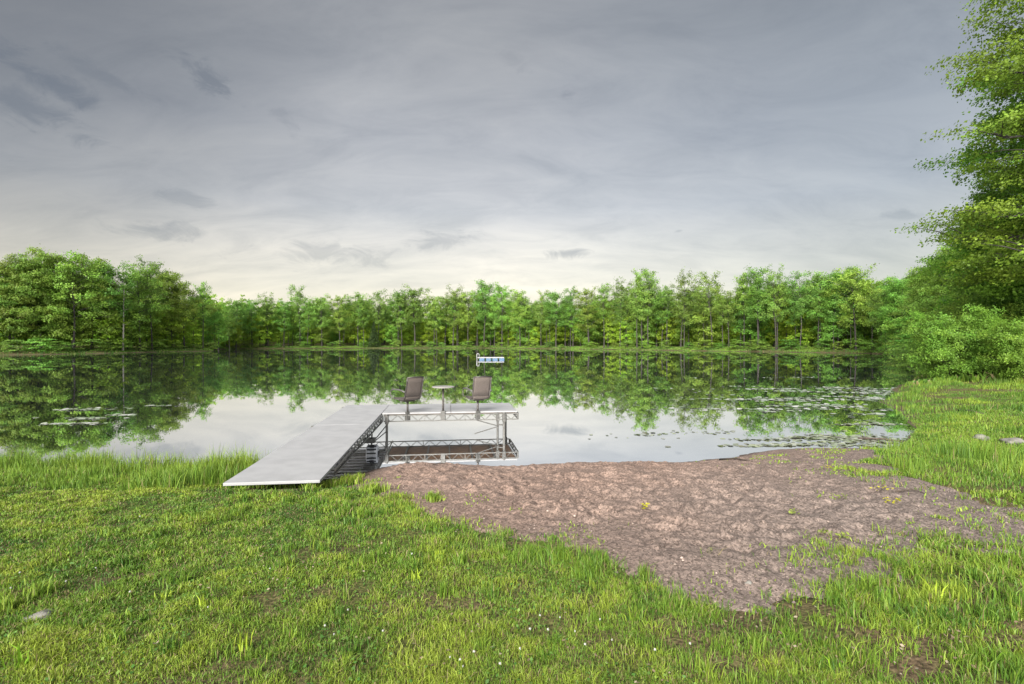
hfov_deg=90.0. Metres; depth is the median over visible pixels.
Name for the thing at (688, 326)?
leafy tree
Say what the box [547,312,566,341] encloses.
young tree
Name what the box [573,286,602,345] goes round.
leafy tree
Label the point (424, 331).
young tree
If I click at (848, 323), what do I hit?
leafy tree
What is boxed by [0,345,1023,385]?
bank grass
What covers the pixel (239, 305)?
leafy tree
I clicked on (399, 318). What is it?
tall tree
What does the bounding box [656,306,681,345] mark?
young tree
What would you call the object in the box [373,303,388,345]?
tall tree
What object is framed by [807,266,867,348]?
broad tree
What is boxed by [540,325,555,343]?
young tree
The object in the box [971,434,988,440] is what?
bank stone
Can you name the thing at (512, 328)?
tall tree
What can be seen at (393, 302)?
tall tree
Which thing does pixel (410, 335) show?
young tree
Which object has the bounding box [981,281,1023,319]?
young tree
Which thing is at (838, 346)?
bank bush
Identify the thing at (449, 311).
leafy tree
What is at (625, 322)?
tall tree
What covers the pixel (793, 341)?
bank bush
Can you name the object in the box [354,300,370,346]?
tall tree
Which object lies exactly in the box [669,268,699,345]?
tall tree
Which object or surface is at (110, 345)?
bank bush
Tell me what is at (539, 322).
leafy tree
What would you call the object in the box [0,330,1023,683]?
ground
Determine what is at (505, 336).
young tree
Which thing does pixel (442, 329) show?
young tree
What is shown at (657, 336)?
young tree
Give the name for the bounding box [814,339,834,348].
bank bush
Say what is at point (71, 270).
leafy tree
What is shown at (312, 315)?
tall tree
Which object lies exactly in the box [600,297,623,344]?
leafy tree
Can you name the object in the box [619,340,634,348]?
bank bush
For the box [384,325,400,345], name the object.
young tree
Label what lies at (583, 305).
tall tree
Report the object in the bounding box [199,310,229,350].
young tree
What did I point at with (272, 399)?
water
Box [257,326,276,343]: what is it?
young tree
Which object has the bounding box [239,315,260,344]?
young tree
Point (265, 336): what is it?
young tree
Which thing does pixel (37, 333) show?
young tree
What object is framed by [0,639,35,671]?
grass clump
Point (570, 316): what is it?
tall tree
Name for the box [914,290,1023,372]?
alder bush
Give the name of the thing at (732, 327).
young tree
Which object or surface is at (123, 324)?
dead snag
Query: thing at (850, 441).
algae mat
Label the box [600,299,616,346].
tall tree
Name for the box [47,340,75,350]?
bank bush
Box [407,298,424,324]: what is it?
tall tree
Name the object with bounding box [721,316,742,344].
young tree
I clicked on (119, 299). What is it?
leafy tree
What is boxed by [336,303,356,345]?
tall tree
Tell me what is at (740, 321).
tall tree
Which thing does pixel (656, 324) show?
leafy tree
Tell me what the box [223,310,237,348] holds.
tall tree
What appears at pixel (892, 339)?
bank bush
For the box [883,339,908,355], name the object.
bank bush
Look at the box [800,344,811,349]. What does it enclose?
bank bush
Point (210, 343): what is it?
bank bush
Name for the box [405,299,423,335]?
leafy tree
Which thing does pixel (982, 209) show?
overhanging maple
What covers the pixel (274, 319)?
leafy tree
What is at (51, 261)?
broad tree
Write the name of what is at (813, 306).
leafy tree
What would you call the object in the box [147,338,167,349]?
bank bush
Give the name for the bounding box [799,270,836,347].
leafy tree
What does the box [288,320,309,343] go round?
young tree
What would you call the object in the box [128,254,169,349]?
tall tree
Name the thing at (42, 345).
bank bush
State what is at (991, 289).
maple tree
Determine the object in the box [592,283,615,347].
tall tree
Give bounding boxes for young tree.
[0,301,41,348]
[13,312,53,346]
[44,307,76,348]
[66,323,96,349]
[89,310,130,346]
[110,301,151,348]
[134,309,170,345]
[147,308,195,346]
[182,323,202,346]
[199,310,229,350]
[215,316,240,346]
[224,326,242,347]
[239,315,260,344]
[245,314,274,346]
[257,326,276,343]
[271,317,289,344]
[285,321,301,340]
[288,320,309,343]
[300,321,322,345]
[311,324,331,345]
[328,320,345,342]
[337,324,355,344]
[347,314,371,345]
[359,319,383,340]
[373,319,389,341]
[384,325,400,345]
[399,329,413,343]
[402,324,416,344]
[416,321,433,341]
[427,329,442,343]
[437,317,452,341]
[447,327,460,342]
[455,318,476,343]
[468,322,483,344]
[478,318,497,341]
[488,321,510,343]
[507,326,521,344]
[510,313,537,345]
[527,327,542,342]
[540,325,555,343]
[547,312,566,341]
[556,313,578,345]
[571,318,589,345]
[573,310,602,342]
[586,311,613,344]
[601,314,623,343]
[615,316,635,343]
[623,319,645,343]
[631,310,658,344]
[649,325,663,345]
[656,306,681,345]
[663,315,696,344]
[687,322,705,346]
[689,310,720,344]
[710,316,732,343]
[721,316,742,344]
[727,300,769,342]
[729,319,747,345]
[741,320,779,346]
[760,319,786,346]
[775,303,812,341]
[782,311,819,345]
[794,317,825,346]
[806,315,836,345]
[811,300,848,346]
[838,310,868,347]
[845,295,879,345]
[874,309,905,343]
[876,316,905,347]
[889,315,922,343]
[902,307,932,342]
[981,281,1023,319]
[983,296,1023,324]
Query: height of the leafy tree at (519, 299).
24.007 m
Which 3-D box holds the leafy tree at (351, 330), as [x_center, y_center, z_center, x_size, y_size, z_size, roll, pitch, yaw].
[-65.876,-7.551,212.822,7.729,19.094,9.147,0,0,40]
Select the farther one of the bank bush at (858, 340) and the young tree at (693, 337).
the young tree at (693, 337)
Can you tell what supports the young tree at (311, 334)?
on the ground at (930, 662)
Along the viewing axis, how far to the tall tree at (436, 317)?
211.64 m
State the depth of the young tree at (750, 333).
142.09 m
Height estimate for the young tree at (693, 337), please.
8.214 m
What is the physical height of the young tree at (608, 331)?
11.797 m
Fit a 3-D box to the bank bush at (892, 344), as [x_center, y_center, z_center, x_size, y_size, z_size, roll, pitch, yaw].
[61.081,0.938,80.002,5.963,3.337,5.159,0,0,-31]
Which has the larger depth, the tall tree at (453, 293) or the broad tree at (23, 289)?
the tall tree at (453, 293)
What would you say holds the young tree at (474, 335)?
on the ground at (930, 662)
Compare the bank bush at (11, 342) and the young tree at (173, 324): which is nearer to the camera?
the bank bush at (11, 342)
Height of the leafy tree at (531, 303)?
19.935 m
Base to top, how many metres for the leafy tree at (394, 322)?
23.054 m
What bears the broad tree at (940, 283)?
on the ground at (930, 662)
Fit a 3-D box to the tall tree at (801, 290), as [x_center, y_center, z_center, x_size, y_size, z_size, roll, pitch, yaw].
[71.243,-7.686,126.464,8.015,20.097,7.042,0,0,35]
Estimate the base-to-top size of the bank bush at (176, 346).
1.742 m
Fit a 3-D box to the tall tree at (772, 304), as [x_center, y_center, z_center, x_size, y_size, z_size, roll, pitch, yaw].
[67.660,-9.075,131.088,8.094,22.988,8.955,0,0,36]
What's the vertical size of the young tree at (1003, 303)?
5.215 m
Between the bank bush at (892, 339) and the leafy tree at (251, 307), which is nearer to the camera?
the bank bush at (892, 339)
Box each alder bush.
[895,302,994,378]
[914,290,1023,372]
[941,304,1023,375]
[973,313,1023,380]
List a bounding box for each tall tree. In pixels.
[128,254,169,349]
[192,281,214,348]
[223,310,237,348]
[227,305,244,346]
[253,291,279,346]
[258,301,280,345]
[281,309,294,345]
[287,285,310,341]
[287,305,303,345]
[296,296,319,344]
[306,300,319,345]
[315,303,331,345]
[315,306,329,344]
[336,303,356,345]
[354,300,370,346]
[368,289,390,342]
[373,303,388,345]
[379,303,393,344]
[387,289,407,339]
[389,296,412,345]
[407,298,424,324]
[420,298,435,340]
[423,305,444,345]
[439,283,467,345]
[448,296,463,345]
[467,292,487,345]
[470,289,488,345]
[484,294,503,345]
[507,296,524,343]
[515,296,532,345]
[525,305,537,345]
[533,289,551,345]
[542,303,555,345]
[559,286,582,346]
[561,303,578,346]
[578,299,594,335]
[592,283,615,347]
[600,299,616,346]
[608,276,633,346]
[614,292,637,345]
[616,289,636,340]
[624,268,650,347]
[626,283,660,347]
[633,268,664,346]
[650,290,674,340]
[656,285,677,347]
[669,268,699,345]
[670,290,697,346]
[691,271,725,347]
[692,289,713,345]
[707,293,718,322]
[711,296,734,347]
[714,288,741,347]
[729,271,754,347]
[730,298,754,345]
[746,282,770,345]
[758,264,790,349]
[761,283,791,348]
[771,284,791,325]
[782,270,817,346]
[785,287,808,345]
[809,293,826,346]
[820,283,849,349]
[839,280,866,349]
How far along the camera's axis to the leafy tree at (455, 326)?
216.79 m
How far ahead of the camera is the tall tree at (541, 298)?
195.56 m
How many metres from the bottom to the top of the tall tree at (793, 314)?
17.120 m
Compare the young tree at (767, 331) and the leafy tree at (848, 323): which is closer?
the leafy tree at (848, 323)
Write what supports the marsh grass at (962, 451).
on the ground at (930, 662)
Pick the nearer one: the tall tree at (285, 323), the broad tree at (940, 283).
the broad tree at (940, 283)
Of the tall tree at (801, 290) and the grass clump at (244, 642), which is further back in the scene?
the tall tree at (801, 290)
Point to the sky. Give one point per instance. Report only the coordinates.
(248, 148)
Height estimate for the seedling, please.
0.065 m
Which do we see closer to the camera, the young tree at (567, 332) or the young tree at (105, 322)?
the young tree at (105, 322)
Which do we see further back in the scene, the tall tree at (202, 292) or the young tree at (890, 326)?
the tall tree at (202, 292)
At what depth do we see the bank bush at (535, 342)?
196.37 m
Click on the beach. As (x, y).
(735, 507)
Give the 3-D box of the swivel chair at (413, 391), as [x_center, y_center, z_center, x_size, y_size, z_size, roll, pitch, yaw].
[-2.706,1.459,13.342,0.639,1.162,0.768,0,0,-44]
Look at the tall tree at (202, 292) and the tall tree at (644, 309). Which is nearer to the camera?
the tall tree at (202, 292)
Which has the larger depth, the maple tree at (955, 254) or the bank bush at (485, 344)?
the bank bush at (485, 344)
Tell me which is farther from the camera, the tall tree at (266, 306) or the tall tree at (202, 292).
the tall tree at (266, 306)
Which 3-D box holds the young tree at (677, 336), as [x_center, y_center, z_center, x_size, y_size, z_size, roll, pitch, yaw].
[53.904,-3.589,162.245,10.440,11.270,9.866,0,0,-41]
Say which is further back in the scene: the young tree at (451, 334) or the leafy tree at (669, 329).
the young tree at (451, 334)
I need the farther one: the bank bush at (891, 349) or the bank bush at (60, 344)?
the bank bush at (60, 344)
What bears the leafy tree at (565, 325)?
on the ground at (930, 662)
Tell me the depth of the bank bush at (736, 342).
136.42 m
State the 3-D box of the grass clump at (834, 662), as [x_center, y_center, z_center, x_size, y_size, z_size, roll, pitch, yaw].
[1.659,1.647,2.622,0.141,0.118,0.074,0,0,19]
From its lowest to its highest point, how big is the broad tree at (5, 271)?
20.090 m
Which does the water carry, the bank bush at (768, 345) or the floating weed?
the floating weed
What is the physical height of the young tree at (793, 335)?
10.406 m
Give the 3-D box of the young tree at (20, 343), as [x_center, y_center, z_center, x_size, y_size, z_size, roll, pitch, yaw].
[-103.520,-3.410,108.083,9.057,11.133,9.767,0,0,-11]
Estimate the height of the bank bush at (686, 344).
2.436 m
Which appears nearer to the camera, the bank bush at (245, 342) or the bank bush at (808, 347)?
the bank bush at (808, 347)
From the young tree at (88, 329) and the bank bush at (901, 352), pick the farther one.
the young tree at (88, 329)
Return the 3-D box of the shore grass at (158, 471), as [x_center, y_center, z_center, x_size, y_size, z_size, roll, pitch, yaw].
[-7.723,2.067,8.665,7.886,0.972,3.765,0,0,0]
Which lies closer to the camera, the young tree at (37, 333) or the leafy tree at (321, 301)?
the young tree at (37, 333)
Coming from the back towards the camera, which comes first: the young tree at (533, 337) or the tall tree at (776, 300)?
the young tree at (533, 337)
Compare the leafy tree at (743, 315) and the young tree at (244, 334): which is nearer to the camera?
the leafy tree at (743, 315)
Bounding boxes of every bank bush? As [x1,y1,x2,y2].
[0,339,34,351]
[22,338,56,351]
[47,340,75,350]
[73,339,110,350]
[95,340,125,349]
[110,338,135,349]
[135,342,148,350]
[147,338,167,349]
[172,344,184,347]
[186,344,202,348]
[204,342,217,349]
[238,340,252,346]
[334,340,344,345]
[392,340,400,346]
[426,341,435,346]
[460,341,472,346]
[479,342,489,346]
[509,341,521,346]
[524,340,538,346]
[542,342,554,346]
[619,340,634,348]
[639,340,656,347]
[659,339,671,348]
[683,342,694,347]
[692,339,716,349]
[713,343,724,348]
[727,339,748,348]
[745,339,768,349]
[761,344,770,349]
[778,339,805,348]
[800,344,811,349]
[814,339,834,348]
[828,341,842,349]
[847,338,873,349]
[857,338,882,351]
[881,338,909,354]
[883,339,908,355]
[884,338,900,349]
[884,343,914,362]
[884,346,922,368]
[889,338,923,361]
[889,344,942,369]
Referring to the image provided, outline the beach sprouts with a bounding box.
[395,445,1023,615]
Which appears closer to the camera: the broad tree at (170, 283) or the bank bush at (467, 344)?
the broad tree at (170, 283)
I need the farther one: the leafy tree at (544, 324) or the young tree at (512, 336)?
the young tree at (512, 336)
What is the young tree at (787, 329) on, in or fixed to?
on the ground at (930, 662)
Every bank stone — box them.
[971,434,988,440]
[1000,438,1023,443]
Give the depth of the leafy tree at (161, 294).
136.84 m
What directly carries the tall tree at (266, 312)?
on the ground at (930, 662)
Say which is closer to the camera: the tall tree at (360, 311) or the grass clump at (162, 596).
the grass clump at (162, 596)
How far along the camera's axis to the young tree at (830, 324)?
131.91 m
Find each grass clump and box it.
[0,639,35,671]
[120,607,130,618]
[152,590,172,601]
[197,596,206,608]
[230,628,254,654]
[411,569,420,581]
[824,656,848,675]
[918,574,948,598]
[963,633,1013,665]
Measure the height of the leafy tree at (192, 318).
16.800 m
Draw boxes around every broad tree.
[0,250,72,344]
[0,254,42,348]
[0,264,29,346]
[12,243,90,345]
[64,253,134,348]
[140,268,193,346]
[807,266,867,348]
[866,273,918,348]
[868,278,905,337]
[887,265,944,338]
[893,245,961,342]
[930,241,952,307]
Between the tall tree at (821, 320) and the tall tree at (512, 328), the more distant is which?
the tall tree at (512, 328)
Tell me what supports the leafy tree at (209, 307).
on the ground at (930, 662)
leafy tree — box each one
[35,249,113,349]
[37,264,84,345]
[83,260,137,348]
[99,288,134,328]
[110,263,172,349]
[119,284,146,347]
[128,276,165,346]
[133,268,181,347]
[166,278,203,348]
[182,295,207,345]
[195,298,225,346]
[201,301,233,349]
[226,298,248,348]
[239,299,264,346]
[269,305,288,342]
[272,299,295,346]
[307,293,331,345]
[327,294,354,345]
[340,291,371,345]
[346,302,360,344]
[352,297,375,343]
[387,293,408,345]
[398,285,431,345]
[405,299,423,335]
[421,294,447,345]
[430,295,457,345]
[446,295,470,344]
[455,290,484,344]
[469,279,501,345]
[480,300,502,344]
[487,281,514,346]
[498,299,515,344]
[506,289,532,346]
[528,298,540,331]
[531,300,557,343]
[531,302,553,345]
[542,288,572,346]
[556,301,573,345]
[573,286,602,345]
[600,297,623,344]
[623,281,656,340]
[646,289,666,345]
[659,303,677,331]
[673,290,696,341]
[688,290,712,344]
[733,286,767,345]
[735,267,776,347]
[775,281,803,345]
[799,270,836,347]
[804,287,826,346]
[822,263,880,349]
[835,285,860,347]
[845,280,885,349]
[865,286,901,351]
[865,300,888,349]
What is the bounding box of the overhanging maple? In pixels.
[895,0,1023,291]
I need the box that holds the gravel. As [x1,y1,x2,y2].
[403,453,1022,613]
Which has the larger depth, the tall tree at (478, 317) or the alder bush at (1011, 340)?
the tall tree at (478, 317)
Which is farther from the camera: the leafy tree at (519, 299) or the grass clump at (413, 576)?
the leafy tree at (519, 299)
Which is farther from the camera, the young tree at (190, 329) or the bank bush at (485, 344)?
the bank bush at (485, 344)
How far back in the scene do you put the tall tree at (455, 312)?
215.63 m
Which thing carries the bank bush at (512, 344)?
on the ground at (930, 662)
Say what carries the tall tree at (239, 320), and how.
on the ground at (930, 662)
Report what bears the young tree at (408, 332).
on the ground at (930, 662)
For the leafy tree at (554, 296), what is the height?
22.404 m
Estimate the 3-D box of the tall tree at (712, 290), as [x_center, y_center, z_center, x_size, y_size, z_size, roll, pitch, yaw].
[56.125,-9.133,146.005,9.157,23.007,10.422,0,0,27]
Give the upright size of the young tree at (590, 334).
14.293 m
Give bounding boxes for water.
[0,348,915,478]
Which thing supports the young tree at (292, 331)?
on the ground at (930, 662)
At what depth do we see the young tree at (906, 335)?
80.92 m
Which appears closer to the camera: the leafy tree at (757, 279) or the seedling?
the seedling
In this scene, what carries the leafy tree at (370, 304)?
on the ground at (930, 662)
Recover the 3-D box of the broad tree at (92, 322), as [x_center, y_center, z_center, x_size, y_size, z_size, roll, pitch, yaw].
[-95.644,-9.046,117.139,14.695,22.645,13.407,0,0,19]
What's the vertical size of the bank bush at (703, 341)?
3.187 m
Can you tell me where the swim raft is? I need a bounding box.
[477,353,503,359]
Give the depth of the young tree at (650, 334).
165.59 m
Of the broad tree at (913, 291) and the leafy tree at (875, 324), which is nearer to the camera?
the broad tree at (913, 291)
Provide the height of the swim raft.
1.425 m
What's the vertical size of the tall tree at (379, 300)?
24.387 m
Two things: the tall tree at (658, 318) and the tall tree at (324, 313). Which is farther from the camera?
the tall tree at (324, 313)
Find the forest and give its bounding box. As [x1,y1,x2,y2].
[1,276,896,347]
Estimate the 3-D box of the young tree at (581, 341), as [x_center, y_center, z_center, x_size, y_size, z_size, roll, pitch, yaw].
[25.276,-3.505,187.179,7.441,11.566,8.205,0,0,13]
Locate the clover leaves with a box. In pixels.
[0,489,1021,683]
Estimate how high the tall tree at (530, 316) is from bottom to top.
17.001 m
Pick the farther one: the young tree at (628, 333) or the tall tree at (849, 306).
the young tree at (628, 333)
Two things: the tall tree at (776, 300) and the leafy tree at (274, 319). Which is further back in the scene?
the leafy tree at (274, 319)
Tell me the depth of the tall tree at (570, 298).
184.73 m
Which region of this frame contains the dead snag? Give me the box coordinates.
[117,292,128,349]
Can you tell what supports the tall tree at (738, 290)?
on the ground at (930, 662)
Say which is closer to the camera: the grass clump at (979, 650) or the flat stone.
the grass clump at (979, 650)
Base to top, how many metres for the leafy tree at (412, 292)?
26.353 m
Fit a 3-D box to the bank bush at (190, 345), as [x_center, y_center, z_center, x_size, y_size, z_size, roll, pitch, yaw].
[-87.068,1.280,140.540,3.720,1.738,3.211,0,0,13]
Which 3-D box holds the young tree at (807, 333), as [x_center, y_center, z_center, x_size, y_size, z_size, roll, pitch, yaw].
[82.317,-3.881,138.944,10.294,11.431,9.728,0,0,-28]
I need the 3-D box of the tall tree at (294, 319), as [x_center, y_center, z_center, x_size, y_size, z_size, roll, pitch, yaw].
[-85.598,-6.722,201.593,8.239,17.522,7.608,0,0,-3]
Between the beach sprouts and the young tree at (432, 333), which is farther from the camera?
the young tree at (432, 333)
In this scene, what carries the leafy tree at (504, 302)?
on the ground at (930, 662)
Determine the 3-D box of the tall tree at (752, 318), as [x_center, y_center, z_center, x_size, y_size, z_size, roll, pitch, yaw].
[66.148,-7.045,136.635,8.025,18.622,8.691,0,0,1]
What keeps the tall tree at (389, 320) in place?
on the ground at (930, 662)
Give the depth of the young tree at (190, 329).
142.84 m
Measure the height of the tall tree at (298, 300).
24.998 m
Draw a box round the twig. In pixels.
[895,488,923,492]
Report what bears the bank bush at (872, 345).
on the ground at (930, 662)
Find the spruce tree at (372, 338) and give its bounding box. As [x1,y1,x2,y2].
[368,321,379,346]
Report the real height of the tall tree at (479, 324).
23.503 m
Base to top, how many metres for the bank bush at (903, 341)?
3.080 m
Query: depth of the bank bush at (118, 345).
119.09 m
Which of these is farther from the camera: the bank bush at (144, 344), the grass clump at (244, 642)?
the bank bush at (144, 344)
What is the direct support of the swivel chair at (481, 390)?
on the roll in dock
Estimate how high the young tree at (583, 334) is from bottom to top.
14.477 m
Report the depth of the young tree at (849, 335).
128.64 m
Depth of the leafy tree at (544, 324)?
198.23 m
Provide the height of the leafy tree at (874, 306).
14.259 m
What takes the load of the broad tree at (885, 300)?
on the ground at (930, 662)
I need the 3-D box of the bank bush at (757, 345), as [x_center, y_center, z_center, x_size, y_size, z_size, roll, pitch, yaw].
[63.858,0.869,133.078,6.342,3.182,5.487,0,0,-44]
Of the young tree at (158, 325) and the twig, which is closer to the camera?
the twig
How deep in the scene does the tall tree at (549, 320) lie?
195.06 m
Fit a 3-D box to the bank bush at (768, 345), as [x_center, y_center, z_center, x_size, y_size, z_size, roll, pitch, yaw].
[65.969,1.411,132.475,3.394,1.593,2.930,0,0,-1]
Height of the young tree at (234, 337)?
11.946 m
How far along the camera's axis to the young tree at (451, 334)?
217.96 m
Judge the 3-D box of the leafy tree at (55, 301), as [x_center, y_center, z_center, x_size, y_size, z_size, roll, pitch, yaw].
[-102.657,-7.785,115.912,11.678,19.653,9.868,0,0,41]
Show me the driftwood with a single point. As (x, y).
(733, 459)
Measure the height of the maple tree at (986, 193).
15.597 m
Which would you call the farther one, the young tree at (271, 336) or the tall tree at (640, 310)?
the young tree at (271, 336)
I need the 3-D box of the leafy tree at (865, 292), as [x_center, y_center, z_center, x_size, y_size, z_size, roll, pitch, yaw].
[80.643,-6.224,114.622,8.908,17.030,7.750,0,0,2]
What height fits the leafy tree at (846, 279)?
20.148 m
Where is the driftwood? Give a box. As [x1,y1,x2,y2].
[719,458,751,461]
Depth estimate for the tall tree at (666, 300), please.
156.46 m
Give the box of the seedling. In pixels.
[835,531,849,537]
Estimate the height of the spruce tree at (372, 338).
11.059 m
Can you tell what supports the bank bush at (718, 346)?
on the ground at (930, 662)
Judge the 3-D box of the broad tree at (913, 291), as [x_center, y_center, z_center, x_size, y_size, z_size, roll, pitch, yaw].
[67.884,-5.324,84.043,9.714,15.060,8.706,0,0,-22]
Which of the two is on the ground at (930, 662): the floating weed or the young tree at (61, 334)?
the young tree at (61, 334)
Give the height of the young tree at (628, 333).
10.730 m
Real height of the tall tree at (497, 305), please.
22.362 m
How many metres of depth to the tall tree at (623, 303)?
177.97 m
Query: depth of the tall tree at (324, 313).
209.46 m
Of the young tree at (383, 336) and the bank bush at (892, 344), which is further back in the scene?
the young tree at (383, 336)
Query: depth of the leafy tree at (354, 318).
204.07 m
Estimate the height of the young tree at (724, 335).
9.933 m
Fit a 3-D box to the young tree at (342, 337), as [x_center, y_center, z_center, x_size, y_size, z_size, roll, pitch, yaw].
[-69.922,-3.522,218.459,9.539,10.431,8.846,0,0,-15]
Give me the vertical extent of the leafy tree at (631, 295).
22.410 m
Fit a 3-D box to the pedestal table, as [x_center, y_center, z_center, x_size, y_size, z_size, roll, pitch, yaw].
[-1.812,1.607,13.476,0.590,0.886,0.590,0,0,0]
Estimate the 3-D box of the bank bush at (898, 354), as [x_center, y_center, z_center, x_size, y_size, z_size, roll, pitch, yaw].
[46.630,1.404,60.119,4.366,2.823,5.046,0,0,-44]
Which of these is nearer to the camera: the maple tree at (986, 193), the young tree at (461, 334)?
the maple tree at (986, 193)
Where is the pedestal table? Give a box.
[432,385,453,419]
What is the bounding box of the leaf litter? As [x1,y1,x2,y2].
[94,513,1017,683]
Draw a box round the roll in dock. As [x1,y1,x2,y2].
[223,403,518,485]
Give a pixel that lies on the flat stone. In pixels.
(43, 612)
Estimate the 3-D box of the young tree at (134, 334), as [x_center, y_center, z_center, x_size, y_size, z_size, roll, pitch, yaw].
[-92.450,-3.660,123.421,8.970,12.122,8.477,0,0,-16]
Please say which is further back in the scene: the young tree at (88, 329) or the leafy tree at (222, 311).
the leafy tree at (222, 311)
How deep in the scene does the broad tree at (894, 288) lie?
100.76 m
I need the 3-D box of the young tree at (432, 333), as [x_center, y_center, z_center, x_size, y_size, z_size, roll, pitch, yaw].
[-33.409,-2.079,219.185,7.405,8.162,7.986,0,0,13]
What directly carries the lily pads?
on the water
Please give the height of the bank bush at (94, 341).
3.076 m
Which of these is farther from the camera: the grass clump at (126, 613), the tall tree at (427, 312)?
the tall tree at (427, 312)
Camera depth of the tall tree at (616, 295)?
167.87 m
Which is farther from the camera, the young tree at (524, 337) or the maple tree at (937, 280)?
the young tree at (524, 337)
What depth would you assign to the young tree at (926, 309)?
64.29 m
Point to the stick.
(869, 438)
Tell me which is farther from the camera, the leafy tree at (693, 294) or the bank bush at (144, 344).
the leafy tree at (693, 294)
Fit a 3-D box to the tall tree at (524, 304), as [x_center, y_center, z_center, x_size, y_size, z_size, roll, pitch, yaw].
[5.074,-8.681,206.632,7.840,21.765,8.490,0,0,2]
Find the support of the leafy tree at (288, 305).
on the ground at (930, 662)
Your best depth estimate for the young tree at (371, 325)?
211.82 m
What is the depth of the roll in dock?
9.87 m
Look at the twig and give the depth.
6.12 m
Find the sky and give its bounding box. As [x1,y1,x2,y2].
[0,0,1023,324]
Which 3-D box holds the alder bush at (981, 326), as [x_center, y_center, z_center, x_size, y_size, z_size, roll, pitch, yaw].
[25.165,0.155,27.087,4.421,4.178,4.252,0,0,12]
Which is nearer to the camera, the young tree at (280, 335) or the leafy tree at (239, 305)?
the leafy tree at (239, 305)
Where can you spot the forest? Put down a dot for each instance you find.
(198, 336)
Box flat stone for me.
[21,608,54,622]
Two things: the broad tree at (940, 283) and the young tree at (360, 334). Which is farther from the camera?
the young tree at (360, 334)
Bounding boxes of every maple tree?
[909,50,1023,316]
[914,220,995,319]
[920,172,1023,314]
[934,159,1023,305]
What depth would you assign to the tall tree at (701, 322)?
149.67 m
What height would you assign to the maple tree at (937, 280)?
15.059 m
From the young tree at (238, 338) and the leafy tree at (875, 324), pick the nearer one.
the leafy tree at (875, 324)
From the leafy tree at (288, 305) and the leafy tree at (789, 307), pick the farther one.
the leafy tree at (288, 305)
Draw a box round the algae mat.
[589,418,908,446]
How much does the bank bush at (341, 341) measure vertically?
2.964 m
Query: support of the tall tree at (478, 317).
on the ground at (930, 662)
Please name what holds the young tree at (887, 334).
on the ground at (930, 662)
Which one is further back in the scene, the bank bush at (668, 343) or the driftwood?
the bank bush at (668, 343)
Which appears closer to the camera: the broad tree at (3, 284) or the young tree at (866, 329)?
the broad tree at (3, 284)
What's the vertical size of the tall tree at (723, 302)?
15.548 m
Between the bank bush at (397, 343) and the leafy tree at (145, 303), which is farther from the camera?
the bank bush at (397, 343)
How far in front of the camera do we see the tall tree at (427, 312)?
219.22 m
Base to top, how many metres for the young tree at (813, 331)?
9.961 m
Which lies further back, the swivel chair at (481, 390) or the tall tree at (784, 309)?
the tall tree at (784, 309)
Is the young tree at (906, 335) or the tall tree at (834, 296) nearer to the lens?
the young tree at (906, 335)
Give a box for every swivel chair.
[390,376,423,419]
[462,376,491,418]
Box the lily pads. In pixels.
[33,405,170,424]
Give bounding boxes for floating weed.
[591,377,895,415]
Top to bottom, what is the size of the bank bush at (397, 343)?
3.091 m
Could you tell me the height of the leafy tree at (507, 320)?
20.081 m
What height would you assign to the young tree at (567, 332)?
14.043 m
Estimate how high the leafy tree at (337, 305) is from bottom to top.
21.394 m
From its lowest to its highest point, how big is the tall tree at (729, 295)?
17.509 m
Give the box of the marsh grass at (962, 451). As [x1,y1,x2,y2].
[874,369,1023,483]
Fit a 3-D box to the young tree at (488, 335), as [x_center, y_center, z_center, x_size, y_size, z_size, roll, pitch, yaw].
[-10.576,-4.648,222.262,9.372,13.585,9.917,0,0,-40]
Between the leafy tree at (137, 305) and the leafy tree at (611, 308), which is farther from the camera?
the leafy tree at (611, 308)
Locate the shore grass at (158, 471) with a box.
[0,441,271,490]
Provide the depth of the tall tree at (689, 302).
151.54 m
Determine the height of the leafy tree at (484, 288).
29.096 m
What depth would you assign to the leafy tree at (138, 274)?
124.36 m
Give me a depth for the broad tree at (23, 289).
105.69 m
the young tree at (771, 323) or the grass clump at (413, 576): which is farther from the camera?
the young tree at (771, 323)
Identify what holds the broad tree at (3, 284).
on the ground at (930, 662)
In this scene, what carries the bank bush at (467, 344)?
on the ground at (930, 662)
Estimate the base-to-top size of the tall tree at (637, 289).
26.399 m
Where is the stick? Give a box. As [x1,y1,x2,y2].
[858,437,905,441]
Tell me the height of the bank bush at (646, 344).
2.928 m
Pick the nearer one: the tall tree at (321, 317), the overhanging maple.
the overhanging maple
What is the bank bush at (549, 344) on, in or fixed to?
on the ground at (930, 662)
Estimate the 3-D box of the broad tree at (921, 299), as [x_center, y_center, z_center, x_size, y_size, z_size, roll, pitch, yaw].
[51.636,-4.791,61.955,9.709,14.059,8.151,0,0,-19]
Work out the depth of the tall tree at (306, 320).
197.54 m
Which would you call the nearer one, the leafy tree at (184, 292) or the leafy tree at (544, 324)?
the leafy tree at (184, 292)
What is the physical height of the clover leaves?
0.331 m
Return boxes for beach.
[350,448,1023,613]
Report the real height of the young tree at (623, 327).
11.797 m

